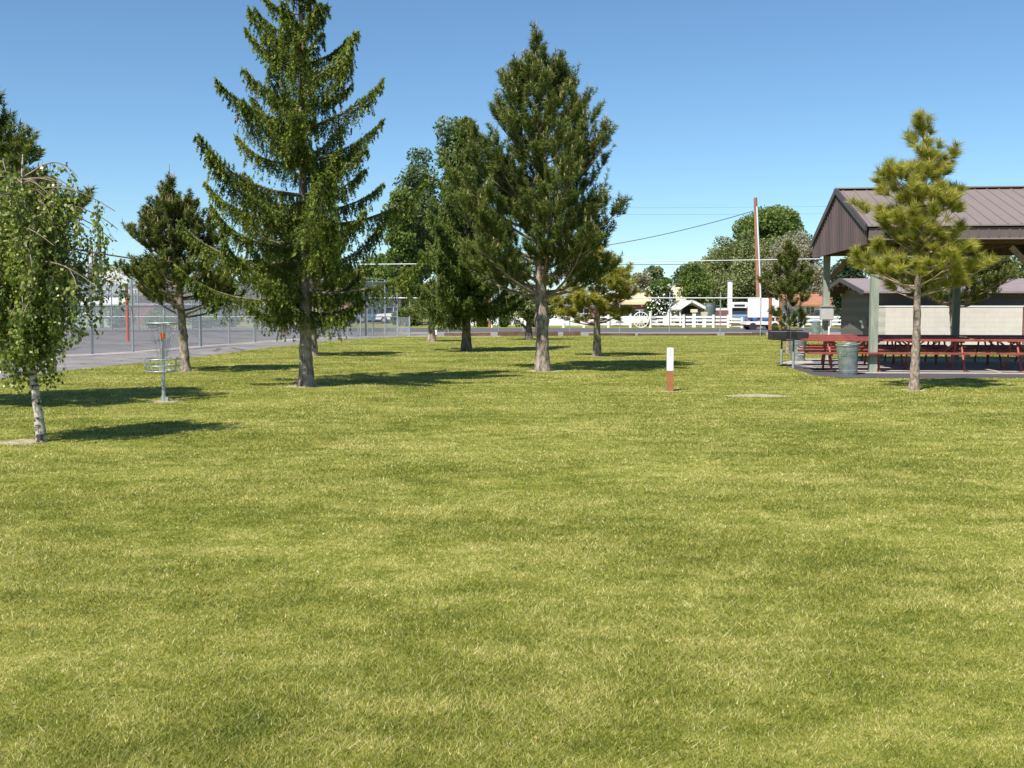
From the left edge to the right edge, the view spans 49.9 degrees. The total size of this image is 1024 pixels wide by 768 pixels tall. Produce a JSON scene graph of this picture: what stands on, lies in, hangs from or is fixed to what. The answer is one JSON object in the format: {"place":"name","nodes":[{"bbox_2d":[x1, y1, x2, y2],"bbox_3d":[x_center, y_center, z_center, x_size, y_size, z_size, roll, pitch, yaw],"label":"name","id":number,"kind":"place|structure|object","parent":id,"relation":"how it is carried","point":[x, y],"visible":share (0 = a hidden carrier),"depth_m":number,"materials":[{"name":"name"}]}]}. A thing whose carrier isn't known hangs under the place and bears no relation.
{"place":"outdoors","nodes":[
{"label":"outdoors","id":0,"kind":"place"},
{"bbox_2d":[80,282,134,296],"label":"house","id":1,"kind":"structure","parent":0,"point":[109,290],"depth_m":96.56,"materials":[{"name":"grey"}]},
{"bbox_2d":[122,286,188,324],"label":"house","id":2,"kind":"structure","parent":0,"point":[142,298],"depth_m":96.80,"materials":[{"name":"grey brick"}]},
{"bbox_2d":[56,337,345,356],"bbox_3d":[-12.027,-1.664,46.758,2.214,0.012,26.525,1,4,14],"label":"concrete strip","id":3,"kind":"object","parent":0,"point":[144,351],"visible":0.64,"depth_m":42.43,"materials":[{"name":"grey concrete"}]},
{"bbox_2d":[0,262,200,353],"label":"chain link fence","id":4,"kind":"object","parent":3,"relation":"on","point":[132,306],"visible":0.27,"depth_m":39.01,"materials":[{"name":"metal"}]},
{"bbox_2d":[200,307,254,345],"bbox_3d":[-12.352,-3.361,47.527,0.351,3.290,5.626,1,4,9],"label":"chain link fence","id":5,"kind":"object","parent":3,"relation":"on","point":[228,330],"visible":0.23,"depth_m":48.02,"materials":[{"name":"metal"}]},
{"bbox_2d":[255,316,358,341],"bbox_3d":[-10.349,-2.860,55.785,0.520,1.140,11.142,1,4,17],"label":"chain link fence","id":6,"kind":"object","parent":3,"relation":"on","point":[278,337],"visible":0.13,"depth_m":54.67,"materials":[{"name":"metal"}]},
{"bbox_2d":[1,332,408,354],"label":"court","id":7,"kind":"object","parent":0,"point":[138,345],"visible":0.36,"depth_m":54.32,"materials":[{"name":"asphalt"}]},
{"bbox_2d":[99,270,129,340],"bbox_3d":[-18.325,-3.659,50.789,1.296,3.430,0.832,-2,4,-26],"label":"basketball hoop","id":8,"kind":"object","parent":7,"relation":"on","point":[127,313],"visible":0.36,"depth_m":51.02,"materials":[{"name":"orange paint"}]},
{"bbox_2d":[0,334,443,378],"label":"driveway","id":9,"kind":"structure","parent":0,"point":[79,362],"depth_m":36.42,"materials":[{"name":"concrete"}]},
{"bbox_2d":[360,277,397,335],"bbox_3d":[-7.635,-4.475,62.596,0.662,3.416,3.095,2,5,30],"label":"backstop","id":10,"kind":"object","parent":9,"relation":"on","point":[372,316],"visible":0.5,"depth_m":62.93,"materials":[{"name":"metal"}]},
{"bbox_2d":[397,316,408,334],"bbox_3d":[-6.186,-3.316,62.687,0.116,1.090,2.590,-2,4,-22],"label":"chain link fence","id":11,"kind":"object","parent":9,"relation":"on","point":[403,326],"visible":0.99,"depth_m":63.01,"materials":[{"name":"metal"}]},
{"bbox_2d":[367,292,761,335],"bbox_3d":[2.886,-3.885,61.140,21.928,2.440,0.110,0,4,0],"label":"rail barrier","id":12,"kind":"object","parent":9,"relation":"on","point":[720,298],"visible":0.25,"depth_m":61.05,"materials":[{"name":"metal"}]},
{"bbox_2d":[64,328,840,331],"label":"road","id":13,"kind":"structure","parent":0,"point":[601,330],"depth_m":75.11,"materials":[{"name":"grey asphalt"}]},
{"bbox_2d":[94,232,105,327],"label":"utility pole","id":14,"kind":"object","parent":13,"relation":"on","point":[100,250],"visible":0.14,"depth_m":83.45,"materials":[{"name":"brown wood"}]},
{"bbox_2d":[143,309,176,328],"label":"shrub","id":15,"kind":"object","parent":13,"relation":"on","point":[157,311],"visible":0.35,"depth_m":81.27,"materials":[{"name":"green plant"}]},
{"bbox_2d":[59,283,320,330],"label":"chain link fence","id":16,"kind":"object","parent":13,"relation":"on","point":[138,304],"visible":0.12,"depth_m":74.85,"materials":[{"name":"metal"}]},
{"bbox_2d":[731,321,778,329],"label":"flatbed trailer","id":17,"kind":"object","parent":13,"relation":"on","point":[751,325],"visible":0.74,"depth_m":77.00,"materials":[{"name":"white paint"}]},
{"bbox_2d":[747,298,778,328],"bbox_3d":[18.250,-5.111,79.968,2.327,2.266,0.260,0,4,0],"label":"box truck","id":18,"kind":"object","parent":13,"relation":"on","point":[753,308],"visible":0.48,"depth_m":79.81,"materials":[{"name":"white paint"}]},
{"bbox_2d":[69,326,840,327],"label":"verge","id":19,"kind":"structure","parent":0,"point":[534,327],"depth_m":86.43,"materials":[{"name":"green plant"}]},
{"bbox_2d":[63,297,136,326],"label":"shed","id":20,"kind":"structure","parent":19,"relation":"on","point":[97,322],"depth_m":89.86,"materials":[{"name":"white paint"}]},
{"bbox_2d":[104,305,135,327],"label":"shrub","id":21,"kind":"object","parent":19,"relation":"on","point":[109,319],"visible":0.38,"depth_m":85.22,"materials":[{"name":"green plant"}]},
{"bbox_2d":[213,311,241,326],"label":"shrub","id":22,"kind":"object","parent":19,"relation":"on","point":[237,318],"visible":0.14,"depth_m":87.21,"materials":[{"name":"green plant"}]},
{"bbox_2d":[390,309,422,325],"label":"shrub","id":23,"kind":"object","parent":19,"relation":"on","point":[413,321],"visible":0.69,"depth_m":91.40,"materials":[{"name":"green plant"}]},
{"bbox_2d":[549,315,631,327],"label":"white rail fence","id":24,"kind":"object","parent":19,"relation":"on","point":[607,323],"visible":0.48,"depth_m":85.84,"materials":[{"name":"paint"}]},
{"bbox_2d":[633,312,648,327],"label":"wagon wheel","id":25,"kind":"object","parent":19,"relation":"on","point":[640,320],"visible":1,"depth_m":85.64,"materials":[{"name":"white paint"}]},
{"bbox_2d":[639,276,681,326],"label":"background tree","id":26,"kind":"object","parent":19,"relation":"on","point":[660,287],"visible":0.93,"depth_m":89.38,"materials":[{"name":"green plant"}]},
{"bbox_2d":[652,315,728,327],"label":"white rail fence","id":27,"kind":"object","parent":19,"relation":"on","point":[683,320],"visible":1,"depth_m":85.84,"materials":[{"name":"paint"}]},
{"bbox_2d":[715,308,728,326],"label":"crate stack","id":28,"kind":"object","parent":19,"relation":"on","point":[724,311],"visible":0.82,"depth_m":90.86,"materials":[{"name":"brown wood"}]},
{"bbox_2d":[754,197,761,320],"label":"utility pole","id":29,"kind":"object","parent":19,"relation":"on","point":[757,262],"visible":0.66,"depth_m":87.31,"materials":[{"name":"brown wood"}]},
{"bbox_2d":[611,211,751,244],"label":"overhead cable","id":30,"kind":"object","parent":29,"relation":"attached to","point":[681,230],"visible":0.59,"depth_m":89.31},
{"bbox_2d":[796,309,840,326],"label":"parked car","id":31,"kind":"object","parent":19,"relation":"on","point":[816,312],"visible":0.27,"depth_m":90.07,"materials":[{"name":"silver metal"}]},
{"bbox_2d":[801,316,840,327],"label":"white rail fence","id":32,"kind":"object","parent":19,"relation":"on","point":[821,320],"visible":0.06,"depth_m":85.84,"materials":[{"name":"paint"}]},
{"bbox_2d":[0,341,925,444],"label":"worn ground","id":33,"kind":"structure","parent":0,"point":[27,441],"depth_m":18.36,"materials":[{"name":"soil"}]},
{"bbox_2d":[144,322,181,400],"bbox_3d":[-5.832,-0.355,18.393,0.620,1.347,0.620,0,4,0],"label":"disc golf basket","id":34,"kind":"object","parent":33,"relation":"on","point":[163,371],"visible":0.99,"depth_m":18.36,"materials":[{"name":"metal"}]},
{"bbox_2d":[666,348,673,390],"bbox_3d":[2.958,-0.257,20.618,0.115,0.844,0.096,0,4,0],"label":"tee marker post","id":35,"kind":"object","parent":33,"relation":"on","point":[669,373],"visible":0.93,"depth_m":20.57,"materials":[{"name":"brown paint"}]},
{"bbox_2d":[77,257,880,265],"bbox_3d":[-2.841,-6.790,60.960,47.637,0.470,0.043,0,4,0],"label":"overhead cable","id":36,"kind":"object","parent":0,"point":[636,261],"visible":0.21,"depth_m":60.95,"materials":[{"name":"grey metal"}]},
{"bbox_2d":[137,309,833,333],"bbox_3d":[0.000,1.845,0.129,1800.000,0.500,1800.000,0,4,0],"label":"ground","id":37,"kind":"structure","parent":0,"point":[425,324],"depth_m":96.48,"materials":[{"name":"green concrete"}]},
{"bbox_2d":[187,306,219,327],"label":"shrub","id":38,"kind":"object","parent":37,"relation":"on","point":[197,323],"visible":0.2,"depth_m":83.45,"materials":[{"name":"green plant"}]},
{"bbox_2d":[237,275,267,318],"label":"background tree","id":39,"kind":"object","parent":37,"relation":"on","point":[247,295],"visible":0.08,"depth_m":119.63,"materials":[{"name":"green plant"}]},
{"bbox_2d":[354,308,389,322],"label":"parked car","id":40,"kind":"object","parent":37,"relation":"on","point":[370,314],"visible":0.26,"depth_m":109.67,"materials":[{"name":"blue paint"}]},
{"bbox_2d":[357,252,402,321],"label":"background tree","id":41,"kind":"object","parent":37,"relation":"on","point":[378,272],"visible":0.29,"depth_m":116.36,"materials":[{"name":"green plant"}]},
{"bbox_2d":[380,186,421,325],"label":"background tree","id":42,"kind":"object","parent":37,"relation":"on","point":[402,256],"visible":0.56,"depth_m":94.92,"materials":[{"name":"green plant"}]},
{"bbox_2d":[384,146,441,324],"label":"background tree","id":43,"kind":"object","parent":37,"relation":"on","point":[410,180],"visible":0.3,"depth_m":98.38,"materials":[{"name":"green plant"}]},
{"bbox_2d":[432,115,482,240],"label":"background tree","id":44,"kind":"object","parent":37,"relation":"on","point":[449,135],"visible":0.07,"depth_m":102.68,"materials":[{"name":"green plant"}]},
{"bbox_2d":[600,293,649,321],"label":"house","id":45,"kind":"structure","parent":37,"relation":"on","point":[637,303],"depth_m":111.74,"materials":[{"name":"beige paint"}]},
{"bbox_2d":[606,310,657,325],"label":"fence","id":46,"kind":"object","parent":37,"relation":"on","point":[640,315],"visible":0.33,"depth_m":92.27,"materials":[{"name":"white paint"}]},
{"bbox_2d":[630,272,652,292],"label":"background tree","id":47,"kind":"object","parent":37,"relation":"on","point":[641,278],"visible":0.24,"depth_m":119.07,"materials":[{"name":"green plant"}]},
{"bbox_2d":[643,265,665,284],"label":"background tree","id":48,"kind":"object","parent":37,"relation":"on","point":[656,272],"visible":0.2,"depth_m":127.07,"materials":[{"name":"green plant"}]},
{"bbox_2d":[670,261,697,286],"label":"background tree","id":49,"kind":"object","parent":37,"relation":"on","point":[675,279],"visible":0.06,"depth_m":124.18,"materials":[{"name":"green plant"}]},
{"bbox_2d":[670,299,705,325],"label":"carport","id":50,"kind":"object","parent":37,"relation":"on","point":[680,306],"visible":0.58,"depth_m":95.06,"materials":[{"name":"white paint"}]},
{"bbox_2d":[677,261,714,304],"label":"background tree","id":51,"kind":"object","parent":37,"relation":"on","point":[695,280],"visible":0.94,"depth_m":100.77,"materials":[{"name":"green plant"}]},
{"bbox_2d":[672,305,719,322],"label":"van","id":52,"kind":"object","parent":37,"relation":"on","point":[686,311],"visible":0.17,"depth_m":96.20,"materials":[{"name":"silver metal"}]},
{"bbox_2d":[697,235,739,307],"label":"background tree","id":53,"kind":"object","parent":37,"relation":"on","point":[712,267],"visible":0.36,"depth_m":114.41,"materials":[{"name":"green plant"}]},
{"bbox_2d":[727,280,732,323],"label":"white column","id":54,"kind":"structure","parent":37,"relation":"on","point":[729,294],"depth_m":91.75,"materials":[{"name":"paint"}]},
{"bbox_2d":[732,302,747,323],"bbox_3d":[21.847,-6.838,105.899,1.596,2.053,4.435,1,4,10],"label":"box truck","id":55,"kind":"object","parent":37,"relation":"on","point":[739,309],"visible":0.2,"depth_m":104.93,"materials":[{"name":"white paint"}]},
{"bbox_2d":[710,229,780,319],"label":"background tree","id":56,"kind":"object","parent":37,"relation":"on","point":[742,275],"visible":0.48,"depth_m":110.50,"materials":[{"name":"green plant"}]},
{"bbox_2d":[728,204,812,320],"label":"background tree","id":57,"kind":"object","parent":37,"relation":"on","point":[777,221],"visible":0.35,"depth_m":121.94,"materials":[{"name":"green plant"}]},
{"bbox_2d":[760,229,830,297],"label":"background tree","id":58,"kind":"object","parent":37,"relation":"on","point":[806,254],"visible":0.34,"depth_m":106.61,"materials":[{"name":"green plant"}]},
{"bbox_2d":[774,294,835,324],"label":"house","id":59,"kind":"structure","parent":37,"relation":"on","point":[814,302],"depth_m":98.53,"materials":[{"name":"orange paint"}]},
{"bbox_2d":[830,256,869,319],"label":"background tree","id":60,"kind":"object","parent":37,"relation":"on","point":[847,271],"visible":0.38,"depth_m":73.35,"materials":[{"name":"green plant"}]},
{"bbox_2d":[967,255,1019,277],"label":"background tree","id":61,"kind":"object","parent":37,"relation":"on","point":[1004,266],"depth_m":70.59,"materials":[{"name":"green plant"}]},
{"bbox_2d":[0,335,1023,767],"bbox_3d":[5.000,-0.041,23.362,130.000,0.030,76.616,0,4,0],"label":"lawn","id":62,"kind":"structure","parent":0,"point":[550,567],"depth_m":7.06,"materials":[{"name":"green plant"}]},
{"bbox_2d":[0,88,98,227],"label":"pine tree","id":63,"kind":"object","parent":62,"relation":"on","point":[15,146],"visible":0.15,"depth_m":17.04,"materials":[{"name":"green plant"}]},
{"bbox_2d":[0,153,130,442],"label":"weeping birch","id":64,"kind":"object","parent":62,"relation":"on","point":[36,284],"visible":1,"depth_m":12.52,"materials":[{"name":"green plant"}]},
{"bbox_2d":[113,164,246,371],"bbox_3d":[-8.132,-2.728,26.531,3.116,5.150,3.341,0,4,0],"label":"pine tree","id":65,"kind":"object","parent":62,"relation":"on","point":[159,233],"visible":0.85,"depth_m":26.27,"materials":[{"name":"green plant"}]},
{"bbox_2d":[173,0,431,386],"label":"spruce tree","id":66,"kind":"object","parent":62,"relation":"on","point":[302,243],"visible":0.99,"depth_m":21.19,"materials":[{"name":"green plant"}]},
{"bbox_2d":[250,209,366,355],"bbox_3d":[-6.577,-3.459,35.215,3.572,5.400,4.031,-2,4,-22],"label":"pine tree","id":67,"kind":"object","parent":62,"relation":"on","point":[334,286],"visible":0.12,"depth_m":34.66,"materials":[{"name":"green plant"}]},
{"bbox_2d":[404,276,445,340],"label":"pine tree","id":68,"kind":"object","parent":62,"relation":"on","point":[431,331],"visible":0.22,"depth_m":50.47,"materials":[{"name":"green plant"}]},
{"bbox_2d":[406,115,524,351],"bbox_3d":[-1.699,-5.238,38.919,4.360,8.433,4.389,0,4,0],"label":"spruce tree","id":69,"kind":"object","parent":62,"relation":"on","point":[464,297],"visible":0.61,"depth_m":38.38,"materials":[{"name":"green plant"}]},
{"bbox_2d":[498,332,557,335],"bbox_3d":[0.872,-2.747,60.489,3.321,0.260,0.231,0,4,0],"label":"curb timber","id":70,"kind":"object","parent":62,"relation":"on","point":[521,333],"visible":0.43,"depth_m":60.38,"materials":[{"name":"brown wood"}]},
{"bbox_2d":[499,282,559,339],"bbox_3d":[0.882,-3.497,52.986,3.202,3.000,2.748,0,4,0],"label":"leafy tree","id":71,"kind":"object","parent":62,"relation":"on","point":[526,311],"visible":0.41,"depth_m":52.50,"materials":[{"name":"green plant"}]},
{"bbox_2d":[442,21,632,370],"bbox_3d":[0.561,-4.510,26.925,4.611,8.650,5.124,0,4,0],"label":"pine tree","id":72,"kind":"object","parent":62,"relation":"on","point":[511,190],"visible":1,"depth_m":26.02,"materials":[{"name":"green plant"}]},
{"bbox_2d":[563,332,580,335],"bbox_3d":[3.304,-2.761,60.702,0.961,0.260,0.223,0,4,0],"label":"curb timber","id":73,"kind":"object","parent":62,"relation":"on","point":[571,333],"visible":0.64,"depth_m":60.59,"materials":[{"name":"brown wood"}]},
{"bbox_2d":[549,242,640,355],"bbox_3d":[2.770,-2.906,35.451,3.186,4.263,3.041,-2,5,-29],"label":"pine tree","id":74,"kind":"object","parent":62,"relation":"on","point":[581,299],"visible":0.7,"depth_m":35.08,"materials":[{"name":"green plant"}]},
{"bbox_2d":[589,333,634,335],"bbox_3d":[5.526,-2.727,60.920,2.550,0.160,0.222,0,4,0],"label":"curb timber","id":75,"kind":"object","parent":62,"relation":"on","point":[615,334],"visible":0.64,"depth_m":60.81,"materials":[{"name":"brown wood"}]},
{"bbox_2d":[638,334,716,335],"bbox_3d":[9.185,-2.732,61.136,4.380,0.140,0.232,0,4,0],"label":"curb timber","id":76,"kind":"object","parent":62,"relation":"on","point":[677,334],"visible":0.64,"depth_m":61.03,"materials":[{"name":"brown wood"}]},
{"bbox_2d":[725,394,792,396],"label":"bare soil","id":77,"kind":"structure","parent":62,"relation":"on","point":[754,395],"depth_m":19.60,"materials":[{"name":"beige soil"}]},
{"bbox_2d":[768,298,771,329],"bbox_3d":[14.279,-3.707,60.890,0.190,2.120,0.190,0,4,0],"label":"wooden post","id":78,"kind":"object","parent":62,"relation":"on","point":[770,318],"visible":0.82,"depth_m":60.82,"materials":[{"name":"brown paint"}]},
{"bbox_2d":[754,238,815,353],"bbox_3d":[9.294,-2.933,37.249,2.053,4.067,1.750,0,4,0],"label":"pine tree","id":79,"kind":"object","parent":62,"relation":"on","point":[787,286],"visible":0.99,"depth_m":37.13,"materials":[{"name":"green plant"}]},
{"bbox_2d":[777,360,1023,377],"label":"shelter pad","id":80,"kind":"object","parent":62,"relation":"on","point":[819,372],"visible":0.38,"depth_m":25.24,"materials":[{"name":"concrete"}]},
{"bbox_2d":[768,329,808,367],"bbox_3d":[7.311,-0.936,29.156,0.933,1.010,1.928,0,4,0],"label":"charcoal grill","id":81,"kind":"object","parent":80,"relation":"on","point":[782,335],"visible":0.91,"depth_m":28.84,"materials":[{"name":"metal"}]},
{"bbox_2d":[835,343,858,374],"bbox_3d":[7.810,-0.579,25.613,0.534,0.711,0.556,-4,5,0],"label":"trash can","id":82,"kind":"object","parent":80,"relation":"on","point":[847,355],"visible":1,"depth_m":25.42,"materials":[{"name":"metal"}]},
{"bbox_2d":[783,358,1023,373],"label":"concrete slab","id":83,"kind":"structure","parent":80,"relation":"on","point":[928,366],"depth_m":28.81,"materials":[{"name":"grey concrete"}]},
{"bbox_2d":[789,337,806,360],"bbox_3d":[8.285,-1.014,31.913,0.534,0.711,0.556,-1,4,-10],"label":"trash can","id":84,"kind":"object","parent":83,"relation":"on","point":[799,356],"visible":0.54,"depth_m":31.71,"materials":[{"name":"metal"}]},
{"bbox_2d":[806,334,890,362],"bbox_3d":[9.477,-1.004,31.224,2.300,0.777,1.745,0,4,6],"label":"picnic table","id":85,"kind":"object","parent":83,"relation":"on","point":[821,345],"visible":0.3,"depth_m":30.85,"materials":[{"name":"red paint"}]},
{"bbox_2d":[798,336,900,366],"bbox_3d":[8.888,-0.858,29.128,2.300,0.777,1.745,0,4,6],"label":"picnic table","id":86,"kind":"object","parent":83,"relation":"on","point":[832,348],"visible":0.38,"depth_m":28.82,"materials":[{"name":"red paint"}]},
{"bbox_2d":[797,339,907,371],"bbox_3d":[8.323,-0.713,27.049,2.300,0.777,1.745,0,4,6],"label":"picnic table","id":87,"kind":"object","parent":83,"relation":"on","point":[829,352],"visible":0.68,"depth_m":26.74,"materials":[{"name":"red paint"}]},
{"bbox_2d":[882,335,960,362],"bbox_3d":[11.232,-0.992,31.046,2.300,0.777,1.745,0,4,7],"label":"picnic table","id":88,"kind":"object","parent":83,"relation":"on","point":[897,345],"visible":0.5,"depth_m":30.67,"materials":[{"name":"red paint"}]},
{"bbox_2d":[887,337,974,367],"bbox_3d":[10.716,-0.845,28.943,2.300,0.777,1.745,0,4,7],"label":"picnic table","id":89,"kind":"object","parent":83,"relation":"on","point":[930,347],"visible":0.57,"depth_m":28.59,"materials":[{"name":"red paint"}]},
{"bbox_2d":[892,339,994,371],"bbox_3d":[10.302,-0.699,26.849,2.300,0.777,1.745,0,4,6],"label":"picnic table","id":90,"kind":"object","parent":83,"relation":"on","point":[946,351],"visible":0.81,"depth_m":26.50,"materials":[{"name":"red paint"}]},
{"bbox_2d":[956,335,1023,363],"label":"picnic table","id":91,"kind":"object","parent":83,"relation":"on","point":[993,345],"visible":0.52,"depth_m":30.53,"materials":[{"name":"red paint"}]},
{"bbox_2d":[963,337,1023,367],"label":"picnic table","id":92,"kind":"object","parent":83,"relation":"on","point":[990,347],"visible":0.62,"depth_m":28.52,"materials":[{"name":"red paint"}]},
{"bbox_2d":[977,339,1023,372],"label":"picnic table","id":93,"kind":"object","parent":83,"relation":"on","point":[1017,352],"visible":0.94,"depth_m":26.57,"materials":[{"name":"red paint"}]},
{"bbox_2d":[810,186,1023,371],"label":"picnic shelter","id":94,"kind":"object","parent":80,"relation":"on","point":[994,215],"visible":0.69,"depth_m":27.60,"materials":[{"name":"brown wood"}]},
{"bbox_2d":[819,306,834,359],"bbox_3d":[9.259,-1.504,32.408,0.400,1.590,0.240,0,4,0],"label":"electric box","id":95,"kind":"object","parent":94,"relation":"attached to","point":[826,312],"visible":0.77,"depth_m":32.29,"materials":[{"name":"white paint"}]},
{"bbox_2d":[819,278,1023,344],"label":"restroom building","id":96,"kind":"structure","parent":62,"relation":"on","point":[854,293],"depth_m":46.98,"materials":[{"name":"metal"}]},
{"bbox_2d":[843,106,1000,389],"bbox_3d":[7.664,-2.483,20.757,2.952,5.465,2.469,0,4,0],"label":"pine tree","id":97,"kind":"object","parent":62,"relation":"on","point":[914,192],"visible":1,"depth_m":20.46,"materials":[{"name":"green plant"}]},
{"bbox_2d":[878,306,1023,345],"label":"screen wall","id":98,"kind":"structure","parent":62,"relation":"on","point":[974,320],"depth_m":44.44,"materials":[{"name":"white paint"}]},
{"bbox_2d":[900,255,1023,348],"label":"pine tree","id":99,"kind":"object","parent":62,"relation":"on","point":[982,288],"visible":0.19,"depth_m":39.06,"materials":[{"name":"green plant"}]},
{"bbox_2d":[0,0,1023,306],"label":"sky","id":100,"kind":"structure","parent":0,"point":[729,104],"materials":[{"name":"blue"}]},
{"bbox_2d":[549,294,600,322],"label":"garage","id":101,"kind":"structure","parent":0,"point":[585,311],"depth_m":96.81,"materials":[{"name":"white paint"}]},
{"bbox_2d":[410,332,840,335],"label":"gravel verge","id":102,"kind":"structure","parent":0,"point":[636,333],"depth_m":69.61,"materials":[{"name":"grey gravel"}]},
{"bbox_2d":[811,320,820,334],"bbox_3d":[16.826,-3.088,60.933,0.540,0.880,0.540,0,4,0],"label":"can","id":103,"kind":"object","parent":102,"relation":"on","point":[816,325],"visible":0.87,"depth_m":60.74,"materials":[{"name":"metal"}]},
{"bbox_2d":[623,214,723,214],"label":"overhead cable","id":104,"kind":"object","parent":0,"point":[673,214],"visible":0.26,"depth_m":170.57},
{"bbox_2d":[644,287,707,322],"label":"house","id":105,"kind":"structure","parent":0,"point":[677,300],"depth_m":107.84,"materials":[{"name":"white paint"}]},
{"bbox_2d":[703,303,714,325],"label":"storage tank","id":106,"kind":"object","parent":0,"point":[710,308],"visible":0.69,"depth_m":93.35,"materials":[{"name":"metal"}]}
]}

